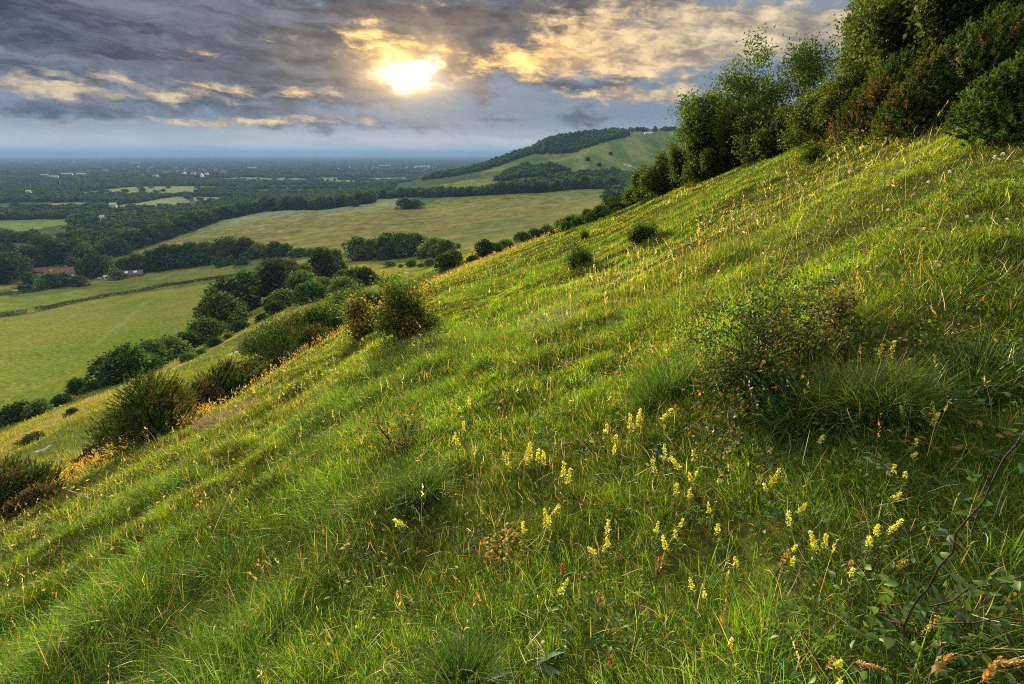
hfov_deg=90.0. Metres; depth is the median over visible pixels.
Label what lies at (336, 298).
hawthorn bush
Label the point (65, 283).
thorn tree
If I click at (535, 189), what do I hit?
broadleaf tree
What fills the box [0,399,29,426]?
round bush
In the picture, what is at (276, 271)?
broadleaf tree
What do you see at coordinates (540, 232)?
round bush
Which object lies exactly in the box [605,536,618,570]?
bedstraw
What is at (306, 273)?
round bush
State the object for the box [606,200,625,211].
thorn tree
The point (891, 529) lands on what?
bedstraw
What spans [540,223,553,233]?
thorn tree
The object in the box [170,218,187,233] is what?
broadleaf tree
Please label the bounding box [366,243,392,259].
thorn tree
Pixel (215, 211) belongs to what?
broadleaf tree
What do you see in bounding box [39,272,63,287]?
broadleaf tree
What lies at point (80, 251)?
broadleaf tree
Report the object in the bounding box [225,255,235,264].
round bush
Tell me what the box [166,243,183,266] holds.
broadleaf tree
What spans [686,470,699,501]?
bedstraw
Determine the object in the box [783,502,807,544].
bedstraw
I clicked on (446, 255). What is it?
round bush
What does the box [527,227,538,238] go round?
thorn tree
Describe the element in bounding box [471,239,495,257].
broadleaf tree
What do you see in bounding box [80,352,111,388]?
thorn tree
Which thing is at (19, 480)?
gorse bush
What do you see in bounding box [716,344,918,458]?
grass tussock
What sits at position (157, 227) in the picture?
broadleaf tree
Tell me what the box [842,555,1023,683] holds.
broad leaved herb
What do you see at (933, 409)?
bedstraw
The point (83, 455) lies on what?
gorse bush
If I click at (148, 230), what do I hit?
broadleaf tree
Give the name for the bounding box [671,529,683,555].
bedstraw
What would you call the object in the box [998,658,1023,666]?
ripe grass ear
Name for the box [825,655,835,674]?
dock spike
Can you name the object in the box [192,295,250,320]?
round bush
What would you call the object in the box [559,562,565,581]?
dock spike
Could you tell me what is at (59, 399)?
round bush
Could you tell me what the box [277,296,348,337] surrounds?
hawthorn bush
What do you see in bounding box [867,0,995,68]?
thicket tree
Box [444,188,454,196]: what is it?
broadleaf tree
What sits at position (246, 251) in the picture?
round bush
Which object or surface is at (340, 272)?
round bush
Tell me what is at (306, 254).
thorn tree
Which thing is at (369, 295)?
hawthorn bush
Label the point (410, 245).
broadleaf tree
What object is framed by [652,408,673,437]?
bedstraw
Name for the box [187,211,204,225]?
broadleaf tree
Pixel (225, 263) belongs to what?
round bush
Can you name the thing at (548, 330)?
ground herb
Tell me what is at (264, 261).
thorn tree
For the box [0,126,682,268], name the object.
distant woodland
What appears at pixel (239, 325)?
round bush
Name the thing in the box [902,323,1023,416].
grass tussock
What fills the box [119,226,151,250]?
thorn tree
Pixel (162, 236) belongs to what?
thorn tree
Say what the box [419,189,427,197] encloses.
broadleaf tree
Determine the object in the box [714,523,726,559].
bedstraw
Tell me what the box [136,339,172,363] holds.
thorn tree
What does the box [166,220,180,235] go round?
broadleaf tree
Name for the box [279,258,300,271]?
broadleaf tree
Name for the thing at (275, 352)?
gorse bush
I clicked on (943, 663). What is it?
ripe grass ear
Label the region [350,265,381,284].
round bush
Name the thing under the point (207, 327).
round bush
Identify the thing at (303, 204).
broadleaf tree
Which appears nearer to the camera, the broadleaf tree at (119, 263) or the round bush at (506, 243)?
the round bush at (506, 243)
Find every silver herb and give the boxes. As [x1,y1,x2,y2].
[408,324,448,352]
[521,299,581,333]
[759,194,860,264]
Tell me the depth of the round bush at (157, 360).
82.35 m
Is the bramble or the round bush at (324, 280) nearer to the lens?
the bramble
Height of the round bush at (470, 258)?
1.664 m
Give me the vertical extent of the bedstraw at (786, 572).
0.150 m
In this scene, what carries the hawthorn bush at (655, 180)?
on the ground at (48, 354)
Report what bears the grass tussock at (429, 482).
on the ground at (48, 354)
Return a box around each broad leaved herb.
[485,648,565,681]
[548,584,622,662]
[723,420,782,466]
[756,558,991,683]
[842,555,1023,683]
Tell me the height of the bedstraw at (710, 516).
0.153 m
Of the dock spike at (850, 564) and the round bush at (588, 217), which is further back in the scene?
the round bush at (588, 217)
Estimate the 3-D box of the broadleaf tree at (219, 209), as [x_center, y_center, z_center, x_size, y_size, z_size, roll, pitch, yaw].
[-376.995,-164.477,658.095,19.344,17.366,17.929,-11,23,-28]
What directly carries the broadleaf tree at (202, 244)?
on the ground at (48, 354)
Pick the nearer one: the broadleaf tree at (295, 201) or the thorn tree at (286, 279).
the thorn tree at (286, 279)
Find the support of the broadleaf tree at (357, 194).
on the ground at (48, 354)
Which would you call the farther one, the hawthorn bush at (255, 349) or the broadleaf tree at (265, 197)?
the broadleaf tree at (265, 197)
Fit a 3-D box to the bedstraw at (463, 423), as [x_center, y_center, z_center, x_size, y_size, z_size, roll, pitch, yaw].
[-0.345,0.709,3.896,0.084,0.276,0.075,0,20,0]
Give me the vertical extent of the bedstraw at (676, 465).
0.191 m
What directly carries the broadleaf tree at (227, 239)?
on the ground at (48, 354)
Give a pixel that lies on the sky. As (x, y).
(156, 77)
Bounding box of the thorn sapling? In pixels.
[816,273,865,334]
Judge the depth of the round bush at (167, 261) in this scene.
425.41 m
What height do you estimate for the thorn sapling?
0.355 m
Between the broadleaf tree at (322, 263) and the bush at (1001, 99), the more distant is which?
the broadleaf tree at (322, 263)
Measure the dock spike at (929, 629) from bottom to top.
0.161 m
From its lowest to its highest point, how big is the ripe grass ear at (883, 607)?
0.101 m
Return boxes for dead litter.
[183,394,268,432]
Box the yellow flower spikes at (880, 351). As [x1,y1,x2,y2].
[875,340,896,370]
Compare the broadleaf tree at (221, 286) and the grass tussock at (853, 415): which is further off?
the broadleaf tree at (221, 286)
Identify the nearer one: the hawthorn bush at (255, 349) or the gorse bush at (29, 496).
the gorse bush at (29, 496)
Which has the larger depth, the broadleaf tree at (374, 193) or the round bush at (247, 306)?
the broadleaf tree at (374, 193)
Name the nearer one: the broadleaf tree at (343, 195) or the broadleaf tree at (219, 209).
the broadleaf tree at (219, 209)
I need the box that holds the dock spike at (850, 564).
[841,559,853,584]
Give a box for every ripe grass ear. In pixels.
[843,660,886,675]
[869,600,908,637]
[921,652,953,681]
[977,655,1002,683]
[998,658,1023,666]
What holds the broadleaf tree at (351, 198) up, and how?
on the ground at (48, 354)
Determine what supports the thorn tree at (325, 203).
on the ground at (48, 354)
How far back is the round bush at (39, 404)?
66.26 m
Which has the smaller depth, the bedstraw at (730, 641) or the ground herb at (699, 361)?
the bedstraw at (730, 641)
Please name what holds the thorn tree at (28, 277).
on the ground at (48, 354)
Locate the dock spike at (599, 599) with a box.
[596,593,602,609]
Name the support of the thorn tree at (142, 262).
on the ground at (48, 354)
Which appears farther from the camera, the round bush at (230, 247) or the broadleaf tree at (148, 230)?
the broadleaf tree at (148, 230)
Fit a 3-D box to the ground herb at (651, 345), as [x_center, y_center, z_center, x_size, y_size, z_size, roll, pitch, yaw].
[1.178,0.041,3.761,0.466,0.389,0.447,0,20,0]
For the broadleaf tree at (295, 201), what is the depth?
694.52 m
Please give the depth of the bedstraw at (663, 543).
1.92 m
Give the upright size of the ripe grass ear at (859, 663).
0.111 m
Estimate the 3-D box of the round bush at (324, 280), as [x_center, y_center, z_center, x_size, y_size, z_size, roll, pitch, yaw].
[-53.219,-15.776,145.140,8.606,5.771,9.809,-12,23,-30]
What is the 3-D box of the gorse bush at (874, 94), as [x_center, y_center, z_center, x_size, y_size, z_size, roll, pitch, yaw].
[6.020,-3.908,8.260,1.609,1.625,1.683,0,20,0]
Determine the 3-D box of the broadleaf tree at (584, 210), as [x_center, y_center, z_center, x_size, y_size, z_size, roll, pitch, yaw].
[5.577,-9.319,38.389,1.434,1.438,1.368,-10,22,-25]
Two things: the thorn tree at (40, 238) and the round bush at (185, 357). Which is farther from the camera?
the thorn tree at (40, 238)
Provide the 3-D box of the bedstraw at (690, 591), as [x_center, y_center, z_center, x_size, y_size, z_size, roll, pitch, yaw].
[0.589,0.837,1.646,0.045,0.168,0.112,-3,20,-9]
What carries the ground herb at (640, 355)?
on the ground at (48, 354)
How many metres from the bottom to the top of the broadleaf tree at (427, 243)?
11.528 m
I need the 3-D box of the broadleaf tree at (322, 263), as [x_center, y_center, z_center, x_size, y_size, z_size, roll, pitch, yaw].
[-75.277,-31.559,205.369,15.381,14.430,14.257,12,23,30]
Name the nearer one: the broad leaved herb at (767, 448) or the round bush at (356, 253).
the broad leaved herb at (767, 448)
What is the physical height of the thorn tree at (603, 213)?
0.871 m
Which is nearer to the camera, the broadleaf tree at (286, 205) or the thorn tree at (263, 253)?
the thorn tree at (263, 253)
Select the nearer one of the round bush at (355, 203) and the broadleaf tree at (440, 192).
the round bush at (355, 203)
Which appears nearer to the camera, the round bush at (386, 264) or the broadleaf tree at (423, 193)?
the round bush at (386, 264)
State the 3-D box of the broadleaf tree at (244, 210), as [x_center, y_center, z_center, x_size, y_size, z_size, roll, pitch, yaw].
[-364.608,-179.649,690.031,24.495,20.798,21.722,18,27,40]
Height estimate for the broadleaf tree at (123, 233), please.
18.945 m
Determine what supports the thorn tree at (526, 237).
on the ground at (48, 354)
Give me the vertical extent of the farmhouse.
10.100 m
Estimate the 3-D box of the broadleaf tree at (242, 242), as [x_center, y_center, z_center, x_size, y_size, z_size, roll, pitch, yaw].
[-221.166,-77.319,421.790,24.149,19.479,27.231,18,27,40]
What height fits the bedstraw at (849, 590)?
0.151 m
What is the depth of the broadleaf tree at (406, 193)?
772.95 m
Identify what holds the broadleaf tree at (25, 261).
on the ground at (48, 354)
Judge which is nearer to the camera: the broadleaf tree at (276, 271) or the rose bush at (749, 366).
the rose bush at (749, 366)
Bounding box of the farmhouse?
[46,265,76,278]
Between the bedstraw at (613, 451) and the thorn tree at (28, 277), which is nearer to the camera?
the bedstraw at (613, 451)
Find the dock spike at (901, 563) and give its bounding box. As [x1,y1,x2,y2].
[887,559,909,575]
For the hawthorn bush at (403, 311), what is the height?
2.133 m
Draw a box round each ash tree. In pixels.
[662,23,795,159]
[757,29,842,106]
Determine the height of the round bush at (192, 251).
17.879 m
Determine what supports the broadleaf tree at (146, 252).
on the ground at (48, 354)
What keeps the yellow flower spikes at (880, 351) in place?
on the ground at (48, 354)
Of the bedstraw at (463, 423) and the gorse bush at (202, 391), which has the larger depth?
the gorse bush at (202, 391)
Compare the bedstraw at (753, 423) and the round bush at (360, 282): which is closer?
the bedstraw at (753, 423)
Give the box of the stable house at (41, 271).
[30,267,46,275]
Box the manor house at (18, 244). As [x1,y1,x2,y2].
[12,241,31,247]
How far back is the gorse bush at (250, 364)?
26.41 m
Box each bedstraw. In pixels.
[458,396,470,423]
[461,421,468,445]
[502,442,546,475]
[521,521,526,550]
[541,503,559,539]
[555,577,568,602]
[560,461,572,494]
[587,543,606,568]
[603,423,617,451]
[603,519,610,545]
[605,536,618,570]
[612,444,616,473]
[627,408,643,442]
[650,444,668,484]
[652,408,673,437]
[653,521,671,570]
[668,517,683,545]
[669,441,697,476]
[670,483,679,512]
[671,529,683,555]
[683,489,692,520]
[685,577,706,624]
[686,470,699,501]
[705,503,715,532]
[713,474,722,502]
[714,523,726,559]
[724,636,737,683]
[731,556,742,582]
[742,475,760,504]
[747,408,762,434]
[757,480,773,511]
[767,396,780,423]
[769,468,780,498]
[774,544,797,584]
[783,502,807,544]
[805,530,831,572]
[813,434,824,455]
[820,657,843,683]
[834,567,857,608]
[859,524,880,561]
[873,491,903,521]
[874,518,902,558]
[887,464,908,496]
[895,405,940,443]
[898,438,918,472]
[927,400,938,440]
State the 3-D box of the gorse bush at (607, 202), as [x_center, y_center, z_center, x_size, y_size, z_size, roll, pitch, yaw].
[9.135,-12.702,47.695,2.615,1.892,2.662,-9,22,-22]
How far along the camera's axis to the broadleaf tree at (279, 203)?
714.46 m
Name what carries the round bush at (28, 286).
on the ground at (48, 354)
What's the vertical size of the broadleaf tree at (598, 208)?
1.311 m
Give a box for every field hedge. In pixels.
[0,280,81,294]
[0,309,29,315]
[19,224,71,232]
[32,273,237,311]
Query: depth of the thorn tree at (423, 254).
274.09 m
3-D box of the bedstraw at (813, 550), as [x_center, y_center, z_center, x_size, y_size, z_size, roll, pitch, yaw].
[0.910,0.628,1.511,0.052,0.156,0.088,-14,24,-34]
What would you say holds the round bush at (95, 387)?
on the ground at (48, 354)
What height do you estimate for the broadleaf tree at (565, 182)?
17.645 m
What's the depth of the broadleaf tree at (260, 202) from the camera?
736.12 m
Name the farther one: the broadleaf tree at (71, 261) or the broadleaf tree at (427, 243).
the broadleaf tree at (71, 261)
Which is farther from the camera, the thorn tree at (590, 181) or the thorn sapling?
the thorn tree at (590, 181)
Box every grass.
[0,100,990,683]
[0,112,1023,683]
[0,228,556,482]
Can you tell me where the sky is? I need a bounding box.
[0,0,854,154]
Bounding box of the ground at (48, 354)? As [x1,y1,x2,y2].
[0,118,1023,683]
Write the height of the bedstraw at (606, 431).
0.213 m
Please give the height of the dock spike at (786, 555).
0.182 m
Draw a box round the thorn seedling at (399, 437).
[359,397,430,458]
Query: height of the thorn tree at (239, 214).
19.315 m
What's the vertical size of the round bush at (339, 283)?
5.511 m
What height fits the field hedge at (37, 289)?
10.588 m
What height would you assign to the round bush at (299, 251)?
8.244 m
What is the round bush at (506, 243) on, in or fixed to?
on the ground at (48, 354)
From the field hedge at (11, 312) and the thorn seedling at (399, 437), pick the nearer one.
the thorn seedling at (399, 437)
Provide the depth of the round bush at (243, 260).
398.42 m
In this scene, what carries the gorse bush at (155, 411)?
on the ground at (48, 354)
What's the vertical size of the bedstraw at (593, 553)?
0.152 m
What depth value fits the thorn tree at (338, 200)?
702.10 m
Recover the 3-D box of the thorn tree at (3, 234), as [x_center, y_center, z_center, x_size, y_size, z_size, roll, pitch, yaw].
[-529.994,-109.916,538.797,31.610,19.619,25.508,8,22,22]
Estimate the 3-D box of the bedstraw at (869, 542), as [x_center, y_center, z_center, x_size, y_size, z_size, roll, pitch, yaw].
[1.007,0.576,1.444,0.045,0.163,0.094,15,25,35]
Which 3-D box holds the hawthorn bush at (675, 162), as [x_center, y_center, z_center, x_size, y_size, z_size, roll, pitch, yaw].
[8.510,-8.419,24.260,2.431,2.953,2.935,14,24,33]
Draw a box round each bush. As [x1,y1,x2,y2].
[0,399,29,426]
[0,416,16,427]
[0,452,77,519]
[0,480,65,523]
[13,431,45,447]
[15,285,25,290]
[23,398,54,415]
[24,284,32,289]
[31,278,51,289]
[48,392,72,408]
[62,407,78,417]
[63,377,87,398]
[68,440,113,468]
[78,386,94,394]
[79,381,97,389]
[80,365,205,472]
[82,407,144,449]
[94,358,146,389]
[107,268,124,280]
[121,259,144,270]
[135,352,168,372]
[143,253,170,271]
[154,251,193,268]
[155,334,195,357]
[175,329,205,348]
[175,386,205,419]
[179,352,198,362]
[183,246,208,266]
[184,315,233,339]
[184,376,228,418]
[189,356,266,407]
[190,246,216,263]
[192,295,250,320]
[193,332,209,346]
[193,348,206,354]
[203,336,223,349]
[210,256,224,267]
[212,281,266,309]
[217,260,230,266]
[223,244,247,258]
[224,319,250,334]
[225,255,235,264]
[229,357,275,391]
[232,311,315,370]
[232,326,288,361]
[238,256,250,265]
[239,248,260,258]
[254,313,267,321]
[261,288,299,307]
[262,301,286,314]
[271,310,303,343]
[272,247,285,257]
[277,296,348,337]
[284,269,314,288]
[287,247,306,257]
[291,279,333,305]
[292,321,328,347]
[292,322,338,356]
[297,263,315,276]
[311,281,366,309]
[315,276,333,292]
[324,275,364,295]
[330,257,347,273]
[332,269,345,278]
[337,290,380,344]
[339,282,385,308]
[341,266,361,278]
[348,243,374,261]
[350,200,359,206]
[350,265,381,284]
[351,278,365,289]
[360,263,445,347]
[372,238,411,260]
[383,260,395,266]
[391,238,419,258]
[394,197,416,208]
[404,260,417,266]
[405,198,425,208]
[423,258,436,265]
[426,243,438,259]
[434,252,457,272]
[443,248,462,263]
[465,255,477,262]
[492,242,505,251]
[498,238,517,249]
[511,231,534,242]
[531,229,545,238]
[543,229,557,236]
[555,214,579,230]
[561,232,595,270]
[570,217,584,228]
[579,227,590,240]
[580,210,597,223]
[601,195,622,209]
[612,207,622,212]
[620,186,645,206]
[625,159,655,202]
[625,214,659,244]
[636,146,679,197]
[657,255,1009,488]
[662,135,690,187]
[673,135,735,188]
[695,96,754,176]
[725,88,793,166]
[746,85,817,160]
[775,76,832,151]
[799,82,855,145]
[803,48,877,129]
[818,43,929,152]
[863,34,993,145]
[879,105,912,137]
[890,1,1023,133]
[939,46,1023,147]
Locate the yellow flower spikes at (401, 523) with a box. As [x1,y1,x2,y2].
[392,518,407,540]
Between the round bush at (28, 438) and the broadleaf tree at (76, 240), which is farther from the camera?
the broadleaf tree at (76, 240)
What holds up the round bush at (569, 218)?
on the ground at (48, 354)
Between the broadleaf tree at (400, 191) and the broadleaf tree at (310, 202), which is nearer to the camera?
the broadleaf tree at (310, 202)
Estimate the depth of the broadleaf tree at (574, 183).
630.91 m
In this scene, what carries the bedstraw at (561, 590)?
on the ground at (48, 354)
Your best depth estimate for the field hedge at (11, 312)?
284.52 m
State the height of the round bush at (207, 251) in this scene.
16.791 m
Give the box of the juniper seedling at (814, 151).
[798,141,826,165]
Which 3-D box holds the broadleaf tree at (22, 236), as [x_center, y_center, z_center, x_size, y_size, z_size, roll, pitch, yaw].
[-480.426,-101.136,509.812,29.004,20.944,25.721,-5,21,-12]
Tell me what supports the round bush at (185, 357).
on the ground at (48, 354)
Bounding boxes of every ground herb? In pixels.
[475,338,515,357]
[481,520,523,567]
[541,318,578,343]
[598,337,660,382]
[637,323,706,367]
[685,352,749,397]
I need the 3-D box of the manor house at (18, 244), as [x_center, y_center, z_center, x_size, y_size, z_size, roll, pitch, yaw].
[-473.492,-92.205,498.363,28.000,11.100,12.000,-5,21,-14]
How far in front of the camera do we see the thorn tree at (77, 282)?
374.33 m
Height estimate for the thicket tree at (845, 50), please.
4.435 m
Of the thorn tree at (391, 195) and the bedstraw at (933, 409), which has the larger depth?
the thorn tree at (391, 195)
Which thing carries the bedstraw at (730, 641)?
on the ground at (48, 354)
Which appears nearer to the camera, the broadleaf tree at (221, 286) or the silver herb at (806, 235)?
the silver herb at (806, 235)
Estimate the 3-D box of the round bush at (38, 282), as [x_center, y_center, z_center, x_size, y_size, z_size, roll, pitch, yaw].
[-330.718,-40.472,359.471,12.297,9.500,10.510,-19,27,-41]
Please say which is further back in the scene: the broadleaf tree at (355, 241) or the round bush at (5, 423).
the broadleaf tree at (355, 241)
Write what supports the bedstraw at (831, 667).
on the ground at (48, 354)
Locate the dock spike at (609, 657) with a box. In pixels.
[607,653,614,677]
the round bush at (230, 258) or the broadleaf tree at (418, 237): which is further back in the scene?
the round bush at (230, 258)
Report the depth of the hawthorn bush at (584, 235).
20.58 m
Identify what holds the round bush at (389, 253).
on the ground at (48, 354)
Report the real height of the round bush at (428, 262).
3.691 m
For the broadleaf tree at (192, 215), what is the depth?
596.78 m
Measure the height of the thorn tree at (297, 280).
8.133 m
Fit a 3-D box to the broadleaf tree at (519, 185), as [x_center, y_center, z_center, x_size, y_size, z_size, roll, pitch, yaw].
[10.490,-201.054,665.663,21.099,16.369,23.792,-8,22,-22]
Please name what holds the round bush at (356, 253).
on the ground at (48, 354)
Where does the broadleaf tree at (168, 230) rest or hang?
on the ground at (48, 354)
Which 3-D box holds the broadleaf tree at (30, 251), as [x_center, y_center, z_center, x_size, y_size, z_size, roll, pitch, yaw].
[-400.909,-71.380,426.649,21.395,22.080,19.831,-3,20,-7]
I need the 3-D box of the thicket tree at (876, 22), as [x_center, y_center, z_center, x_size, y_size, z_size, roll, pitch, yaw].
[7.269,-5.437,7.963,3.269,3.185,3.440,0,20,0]
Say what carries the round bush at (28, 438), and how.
on the ground at (48, 354)
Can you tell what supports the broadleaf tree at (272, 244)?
on the ground at (48, 354)
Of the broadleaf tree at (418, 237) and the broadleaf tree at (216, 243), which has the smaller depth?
the broadleaf tree at (418, 237)
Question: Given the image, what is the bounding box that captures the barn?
[119,269,143,277]
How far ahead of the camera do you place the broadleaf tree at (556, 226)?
44.20 m
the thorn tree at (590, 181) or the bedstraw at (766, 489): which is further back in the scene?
the thorn tree at (590, 181)
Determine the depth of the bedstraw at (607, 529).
2.23 m
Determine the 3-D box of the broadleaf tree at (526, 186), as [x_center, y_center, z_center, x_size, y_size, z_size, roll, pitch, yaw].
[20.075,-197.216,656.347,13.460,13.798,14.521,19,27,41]
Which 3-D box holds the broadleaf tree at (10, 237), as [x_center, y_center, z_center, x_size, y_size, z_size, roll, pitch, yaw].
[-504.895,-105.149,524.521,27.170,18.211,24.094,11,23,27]
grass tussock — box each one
[168,520,285,604]
[373,449,474,519]
[381,600,530,683]
[609,339,711,417]
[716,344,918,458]
[766,341,992,448]
[819,345,1010,441]
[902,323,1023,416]
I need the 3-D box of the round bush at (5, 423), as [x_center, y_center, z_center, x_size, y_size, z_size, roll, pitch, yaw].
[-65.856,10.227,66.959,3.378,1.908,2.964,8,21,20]
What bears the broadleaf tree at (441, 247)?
on the ground at (48, 354)
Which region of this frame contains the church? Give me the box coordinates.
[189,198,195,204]
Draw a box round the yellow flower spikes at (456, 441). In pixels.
[452,432,461,456]
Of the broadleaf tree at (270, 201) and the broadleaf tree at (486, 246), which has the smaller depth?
the broadleaf tree at (486, 246)
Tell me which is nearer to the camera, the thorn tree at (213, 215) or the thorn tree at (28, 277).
the thorn tree at (28, 277)
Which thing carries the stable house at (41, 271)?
on the ground at (48, 354)
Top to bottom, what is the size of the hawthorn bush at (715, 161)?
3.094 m
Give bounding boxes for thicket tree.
[827,0,874,75]
[829,0,981,89]
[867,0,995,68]
[977,0,1023,35]
[983,0,1023,33]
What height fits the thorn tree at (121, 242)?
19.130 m
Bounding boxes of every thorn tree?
[0,229,14,241]
[18,271,38,284]
[19,232,54,243]
[19,408,41,421]
[26,234,53,245]
[56,272,72,286]
[68,275,90,286]
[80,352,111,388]
[94,235,132,256]
[95,342,151,385]
[108,235,133,252]
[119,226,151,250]
[136,257,150,272]
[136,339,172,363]
[143,227,165,244]
[156,348,174,361]
[172,214,197,232]
[174,250,195,267]
[193,287,251,328]
[194,208,217,226]
[202,208,218,223]
[214,246,236,259]
[218,204,238,218]
[223,333,233,338]
[232,203,248,216]
[247,243,266,258]
[255,257,280,271]
[260,247,272,258]
[278,242,293,256]
[282,276,294,290]
[285,273,312,299]
[302,251,310,256]
[312,195,331,209]
[312,198,323,209]
[332,196,347,207]
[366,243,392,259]
[386,191,396,198]
[415,243,429,257]
[424,188,434,197]
[438,258,456,269]
[474,186,485,195]
[502,180,515,193]
[522,234,532,241]
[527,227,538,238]
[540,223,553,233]
[560,221,572,230]
[580,175,596,188]
[591,176,604,188]
[596,209,613,219]
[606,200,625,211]
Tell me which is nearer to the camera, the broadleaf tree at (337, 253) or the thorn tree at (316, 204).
the broadleaf tree at (337, 253)
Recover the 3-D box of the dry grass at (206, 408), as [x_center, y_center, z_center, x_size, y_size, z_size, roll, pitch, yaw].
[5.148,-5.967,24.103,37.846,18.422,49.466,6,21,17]
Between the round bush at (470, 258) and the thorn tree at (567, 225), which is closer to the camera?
the thorn tree at (567, 225)
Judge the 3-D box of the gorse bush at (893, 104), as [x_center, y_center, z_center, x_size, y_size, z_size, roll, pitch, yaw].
[5.149,-3.030,6.259,1.347,1.291,1.423,0,20,0]
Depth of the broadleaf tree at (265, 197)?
750.75 m
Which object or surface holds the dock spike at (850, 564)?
on the ground at (48, 354)
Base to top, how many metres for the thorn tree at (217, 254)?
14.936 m
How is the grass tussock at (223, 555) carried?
on the ground at (48, 354)
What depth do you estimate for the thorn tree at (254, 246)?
411.88 m
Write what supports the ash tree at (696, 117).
on the ground at (48, 354)
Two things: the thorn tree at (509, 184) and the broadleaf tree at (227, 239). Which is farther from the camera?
the thorn tree at (509, 184)
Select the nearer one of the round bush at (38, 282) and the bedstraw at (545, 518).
the bedstraw at (545, 518)
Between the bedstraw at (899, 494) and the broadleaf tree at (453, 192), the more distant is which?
the broadleaf tree at (453, 192)
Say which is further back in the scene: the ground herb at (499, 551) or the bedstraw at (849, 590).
the ground herb at (499, 551)
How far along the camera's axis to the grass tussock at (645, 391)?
3.13 m
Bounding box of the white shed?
[109,203,116,207]
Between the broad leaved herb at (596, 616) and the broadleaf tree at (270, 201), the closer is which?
the broad leaved herb at (596, 616)
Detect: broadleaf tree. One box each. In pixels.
[0,253,24,284]
[1,251,36,277]
[5,231,23,242]
[13,230,34,242]
[17,244,47,266]
[37,238,75,263]
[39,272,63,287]
[60,256,83,274]
[66,245,96,260]
[69,238,96,249]
[72,242,94,252]
[75,251,114,278]
[112,256,136,270]
[117,231,135,249]
[127,253,145,269]
[131,232,147,246]
[134,224,160,244]
[142,249,153,269]
[148,224,166,237]
[148,244,175,267]
[149,221,177,239]
[156,219,176,236]
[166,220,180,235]
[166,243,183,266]
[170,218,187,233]
[174,242,200,264]
[181,211,206,229]
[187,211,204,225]
[195,240,210,262]
[202,273,253,310]
[205,238,224,258]
[208,207,222,220]
[214,208,226,219]
[216,236,240,256]
[219,206,233,219]
[227,236,260,258]
[232,268,266,304]
[235,201,248,215]
[245,201,257,214]
[249,257,301,297]
[251,201,262,212]
[254,265,262,280]
[258,198,267,210]
[259,195,273,200]
[262,240,280,256]
[263,196,280,207]
[275,198,287,209]
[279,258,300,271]
[281,195,295,209]
[287,195,305,209]
[298,198,309,209]
[305,246,342,278]
[307,199,313,207]
[326,195,336,208]
[332,248,348,267]
[340,194,349,205]
[341,236,369,260]
[346,194,355,205]
[353,191,363,203]
[359,191,374,203]
[363,238,377,257]
[368,190,377,202]
[372,232,394,258]
[379,189,387,198]
[381,232,412,256]
[395,187,404,197]
[403,189,409,197]
[404,233,427,253]
[409,188,418,196]
[417,237,443,256]
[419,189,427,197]
[434,239,457,255]
[435,188,444,196]
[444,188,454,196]
[451,188,457,196]
[455,186,465,196]
[465,186,472,195]
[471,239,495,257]
[482,185,489,193]
[493,180,507,193]
[510,182,524,192]
[522,183,531,192]
[529,181,541,192]
[536,182,549,192]
[546,182,557,191]
[552,179,562,190]
[553,218,564,233]
[558,176,572,190]
[568,178,580,189]
[578,175,588,188]
[579,208,591,217]
[591,204,608,218]
[605,176,618,186]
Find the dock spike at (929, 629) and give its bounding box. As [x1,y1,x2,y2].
[903,615,940,654]
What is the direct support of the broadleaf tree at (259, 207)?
on the ground at (48, 354)
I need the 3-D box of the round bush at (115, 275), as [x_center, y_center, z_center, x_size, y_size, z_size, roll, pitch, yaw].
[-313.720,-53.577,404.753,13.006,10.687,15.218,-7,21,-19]
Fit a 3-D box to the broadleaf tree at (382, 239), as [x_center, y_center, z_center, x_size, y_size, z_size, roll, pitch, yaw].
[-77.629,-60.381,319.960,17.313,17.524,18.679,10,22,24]
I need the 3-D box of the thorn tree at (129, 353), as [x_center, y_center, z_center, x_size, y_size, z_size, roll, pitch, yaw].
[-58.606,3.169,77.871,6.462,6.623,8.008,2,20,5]
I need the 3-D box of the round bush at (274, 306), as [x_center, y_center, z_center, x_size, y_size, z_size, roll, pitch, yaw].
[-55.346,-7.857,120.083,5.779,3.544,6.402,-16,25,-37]
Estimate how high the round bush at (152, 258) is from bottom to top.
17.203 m
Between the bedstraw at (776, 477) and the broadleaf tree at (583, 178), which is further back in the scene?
the broadleaf tree at (583, 178)
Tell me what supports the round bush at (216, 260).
on the ground at (48, 354)
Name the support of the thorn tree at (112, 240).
on the ground at (48, 354)
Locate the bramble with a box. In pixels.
[866,427,1023,651]
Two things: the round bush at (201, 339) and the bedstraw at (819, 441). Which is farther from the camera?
the round bush at (201, 339)
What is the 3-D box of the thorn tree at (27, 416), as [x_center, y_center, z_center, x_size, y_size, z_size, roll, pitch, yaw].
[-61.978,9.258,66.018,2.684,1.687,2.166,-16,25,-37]
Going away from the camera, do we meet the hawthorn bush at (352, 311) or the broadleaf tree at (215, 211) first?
the hawthorn bush at (352, 311)
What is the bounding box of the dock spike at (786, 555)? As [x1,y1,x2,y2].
[772,549,790,581]
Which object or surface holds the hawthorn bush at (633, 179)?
on the ground at (48, 354)
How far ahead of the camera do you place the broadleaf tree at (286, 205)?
707.25 m
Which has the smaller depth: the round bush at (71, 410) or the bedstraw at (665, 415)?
the bedstraw at (665, 415)
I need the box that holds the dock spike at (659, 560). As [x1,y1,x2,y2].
[655,556,662,584]

